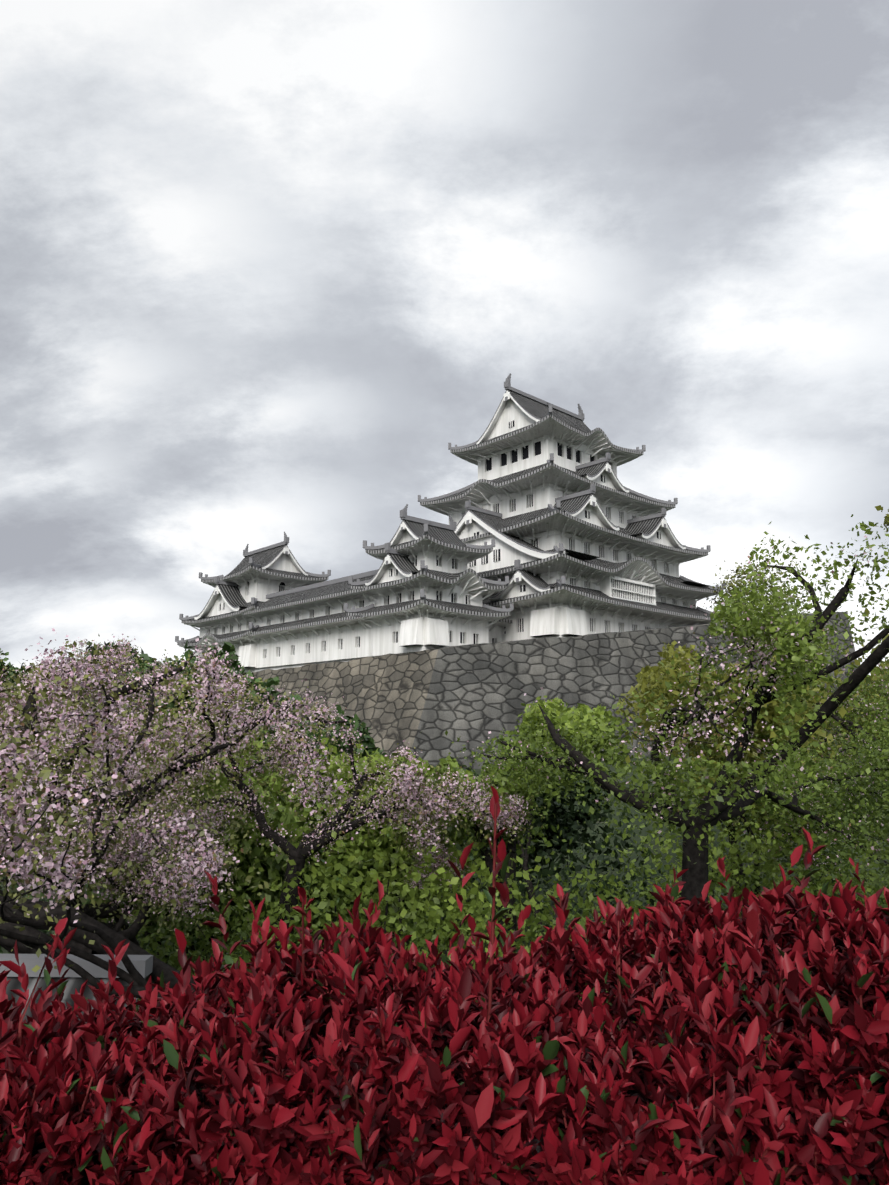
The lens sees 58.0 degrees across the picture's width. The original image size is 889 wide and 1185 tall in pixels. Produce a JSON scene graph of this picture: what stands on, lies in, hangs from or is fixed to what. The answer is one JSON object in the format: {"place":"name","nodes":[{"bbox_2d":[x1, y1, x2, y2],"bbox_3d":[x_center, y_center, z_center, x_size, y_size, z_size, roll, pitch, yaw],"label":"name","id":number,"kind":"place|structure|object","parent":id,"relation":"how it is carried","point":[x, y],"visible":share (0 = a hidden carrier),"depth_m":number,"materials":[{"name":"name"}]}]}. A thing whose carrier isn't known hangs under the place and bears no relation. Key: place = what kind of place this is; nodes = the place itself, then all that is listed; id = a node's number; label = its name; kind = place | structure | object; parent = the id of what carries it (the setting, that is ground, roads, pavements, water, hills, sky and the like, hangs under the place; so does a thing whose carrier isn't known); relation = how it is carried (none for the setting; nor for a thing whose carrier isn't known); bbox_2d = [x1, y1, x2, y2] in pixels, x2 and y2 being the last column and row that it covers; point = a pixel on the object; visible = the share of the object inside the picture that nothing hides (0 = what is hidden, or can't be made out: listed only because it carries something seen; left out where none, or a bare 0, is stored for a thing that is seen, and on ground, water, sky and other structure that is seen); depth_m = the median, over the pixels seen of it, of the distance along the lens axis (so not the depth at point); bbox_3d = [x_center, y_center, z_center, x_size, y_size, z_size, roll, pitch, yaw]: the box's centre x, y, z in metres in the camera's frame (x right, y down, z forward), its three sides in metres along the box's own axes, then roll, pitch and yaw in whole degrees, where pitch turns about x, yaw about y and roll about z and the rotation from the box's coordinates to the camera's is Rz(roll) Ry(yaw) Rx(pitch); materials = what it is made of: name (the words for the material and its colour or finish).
{"place":"outdoors","nodes":[
{"label":"outdoors","id":0,"kind":"place"},
{"bbox_2d":[0,683,888,1054],"bbox_3d":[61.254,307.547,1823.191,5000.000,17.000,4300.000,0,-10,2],"label":"ground","id":1,"kind":"structure","parent":0,"point":[636,837],"depth_m":52.66,"materials":[{"name":"green plant"}]},
{"bbox_2d":[0,667,21,711],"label":"tree","id":2,"kind":"object","parent":1,"relation":"on","point":[17,668],"depth_m":33.63,"materials":[{"name":"plant"}]},
{"bbox_2d":[0,648,38,695],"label":"tree","id":3,"kind":"object","parent":1,"relation":"on","point":[12,667],"visible":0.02,"depth_m":61.23,"materials":[{"name":"plant"}]},
{"bbox_2d":[0,954,155,1022],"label":"garden wall","id":4,"kind":"structure","parent":1,"relation":"on","point":[143,965],"depth_m":9.73,"materials":[{"name":"paint"}]},
{"bbox_2d":[0,868,164,941],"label":"bush","id":5,"kind":"object","parent":1,"relation":"on","point":[42,893],"depth_m":43.50,"materials":[{"name":"plant"}]},
{"bbox_2d":[83,640,177,731],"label":"tree","id":6,"kind":"object","parent":1,"relation":"on","point":[106,647],"visible":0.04,"depth_m":62.93,"materials":[{"name":"plant"}]},
{"bbox_2d":[0,634,264,935],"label":"cherry","id":7,"kind":"object","parent":1,"relation":"on","point":[119,668],"depth_m":19.92,"materials":[{"name":"pink plant"}]},
{"bbox_2d":[0,634,247,930],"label":"cherry bloom","id":8,"kind":"object","parent":7,"relation":"attached to","point":[110,667],"visible":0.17,"depth_m":19.88,"materials":[{"name":"pink plant"}]},
{"bbox_2d":[0,640,381,1004],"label":"cherry","id":9,"kind":"object","parent":1,"relation":"on","point":[45,774],"depth_m":10.40,"materials":[{"name":"pink plant"}]},
{"bbox_2d":[0,628,354,930],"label":"cherry bloom","id":10,"kind":"object","parent":9,"relation":"attached to","point":[47,866],"visible":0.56,"depth_m":10.31,"materials":[{"name":"pink plant"}]},
{"bbox_2d":[0,782,387,972],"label":"bush","id":11,"kind":"object","parent":1,"relation":"on","point":[306,883],"depth_m":23.70,"materials":[{"name":"green plant"}]},
{"bbox_2d":[45,694,346,963],"bbox_3d":[-6.915,7.376,21.301,8.106,9.960,10.657,0,-10,2],"label":"tree","id":12,"kind":"object","parent":1,"relation":"on","point":[285,818],"depth_m":19.95,"materials":[{"name":"green plant"}]},
{"bbox_2d":[121,639,386,957],"bbox_3d":[-9.149,8.906,31.272,14.883,14.053,9.620,-7,-12,35],"label":"tree","id":13,"kind":"object","parent":1,"relation":"on","point":[367,739],"depth_m":30.35,"materials":[{"name":"plant"}]},
{"bbox_2d":[53,645,545,974],"bbox_3d":[-2.645,4.343,15.143,10.207,7.036,6.779,5,-11,-27],"label":"cherry","id":14,"kind":"object","parent":1,"relation":"on","point":[440,789],"depth_m":16.21,"materials":[{"name":"pink plant"}]},
{"bbox_2d":[61,645,533,893],"bbox_3d":[-2.648,3.645,15.365,9.487,5.495,5.990,5,-11,-26],"label":"cherry bloom","id":15,"kind":"object","parent":14,"relation":"attached to","point":[407,786],"visible":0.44,"depth_m":15.58,"materials":[{"name":"pink plant"}]},
{"bbox_2d":[242,738,485,961],"bbox_3d":[-3.146,10.239,27.729,10.455,10.352,10.126,0,-10,2],"label":"tree","id":16,"kind":"object","parent":1,"relation":"on","point":[383,844],"depth_m":25.78,"materials":[{"name":"green plant"}]},
{"bbox_2d":[121,805,667,1004],"bbox_3d":[-0.594,6.891,15.362,14.294,5.357,8.769,0,-10,2],"label":"bush","id":17,"kind":"object","parent":1,"relation":"on","point":[433,912],"depth_m":14.99,"materials":[{"name":"green plant"}]},
{"bbox_2d":[0,786,888,1184],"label":"photinia hedge","id":18,"kind":"object","parent":1,"relation":"on","point":[494,1126],"depth_m":1.80,"materials":[{"name":"red plant"}]},
{"bbox_2d":[350,699,609,958],"bbox_3d":[0.777,5.167,16.972,5.731,5.883,4.618,0,-10,2],"label":"tree","id":19,"kind":"object","parent":1,"relation":"on","point":[552,707],"depth_m":16.60,"materials":[{"name":"green plant"}]},
{"bbox_2d":[430,756,626,901],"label":"tree","id":20,"kind":"object","parent":1,"relation":"on","point":[573,804],"depth_m":41.50,"materials":[{"name":"green plant"}]},
{"bbox_2d":[252,612,860,769],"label":"stone platform","id":21,"kind":"structure","parent":1,"relation":"on","point":[425,700],"depth_m":74.48,"materials":[{"name":"stone"}]},
{"bbox_2d":[175,504,513,673],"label":"wing","id":22,"kind":"structure","parent":21,"relation":"on","point":[276,606],"depth_m":81.71,"materials":[{"name":"white paint"}]},
{"bbox_2d":[418,373,725,641],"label":"keep","id":23,"kind":"structure","parent":21,"relation":"on","point":[587,542],"depth_m":88.37,"materials":[{"name":"paint"}]},
{"bbox_2d":[476,697,646,954],"bbox_3d":[4.996,10.408,33.753,7.866,12.022,8.953,6,-11,-31],"label":"tree","id":24,"kind":"object","parent":1,"relation":"on","point":[597,713],"depth_m":33.47,"materials":[{"name":"green plant"}]},
{"bbox_2d":[442,514,888,1005],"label":"cherry","id":25,"kind":"object","parent":1,"relation":"on","point":[750,627],"depth_m":10.69,"materials":[{"name":"green plant"}]},
{"bbox_2d":[463,535,888,867],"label":"cherry bloom","id":26,"kind":"object","parent":25,"relation":"attached to","point":[724,712],"visible":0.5,"depth_m":10.08,"materials":[{"name":"pink plant"}]},
{"bbox_2d":[496,763,888,996],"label":"bush","id":27,"kind":"object","parent":1,"relation":"on","point":[771,864],"depth_m":18.90,"materials":[{"name":"green plant"}]},
{"bbox_2d":[625,640,830,916],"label":"young tree","id":28,"kind":"object","parent":1,"relation":"on","point":[674,642],"depth_m":42.16,"materials":[{"name":"green plant"}]},
{"bbox_2d":[599,607,888,898],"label":"tree","id":29,"kind":"object","parent":1,"relation":"on","point":[643,679],"depth_m":20.71,"materials":[{"name":"green plant"}]},
{"bbox_2d":[703,554,820,615],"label":"tree","id":30,"kind":"object","parent":1,"relation":"on","point":[734,581],"depth_m":95.92,"materials":[{"name":"plant"}]},
{"bbox_2d":[676,600,888,890],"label":"cherry","id":31,"kind":"object","parent":1,"relation":"on","point":[851,712],"depth_m":22.43,"materials":[{"name":"green plant"}]},
{"bbox_2d":[696,624,888,887],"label":"cherry bloom","id":32,"kind":"object","parent":31,"relation":"attached to","point":[766,822],"visible":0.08,"depth_m":22.36,"materials":[{"name":"plant"}]},
{"bbox_2d":[695,640,888,841],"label":"tree","id":33,"kind":"object","parent":1,"relation":"on","point":[881,665],"depth_m":33.42,"materials":[{"name":"green plant"}]},
{"bbox_2d":[875,505,888,531],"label":"tree","id":34,"kind":"object","parent":1,"relation":"on","point":[886,519],"visible":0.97,"depth_m":61.46,"materials":[{"name":"green plant"}]},
{"bbox_2d":[0,0,888,674],"label":"sky","id":35,"kind":"structure","parent":0,"point":[263,263],"materials":[{"name":"grey"}]},
{"bbox_2d":[374,793,726,968],"bbox_3d":[3.267,13.771,39.648,23.010,11.532,13.598,0,-10,2],"label":"bush","id":36,"kind":"object","parent":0,"point":[584,837],"depth_m":38.84,"materials":[{"name":"green plant"}]},
{"bbox_2d":[717,826,888,917],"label":"bush","id":37,"kind":"object","parent":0,"point":[866,855],"depth_m":28.89,"materials":[{"name":"green plant"}]}
]}

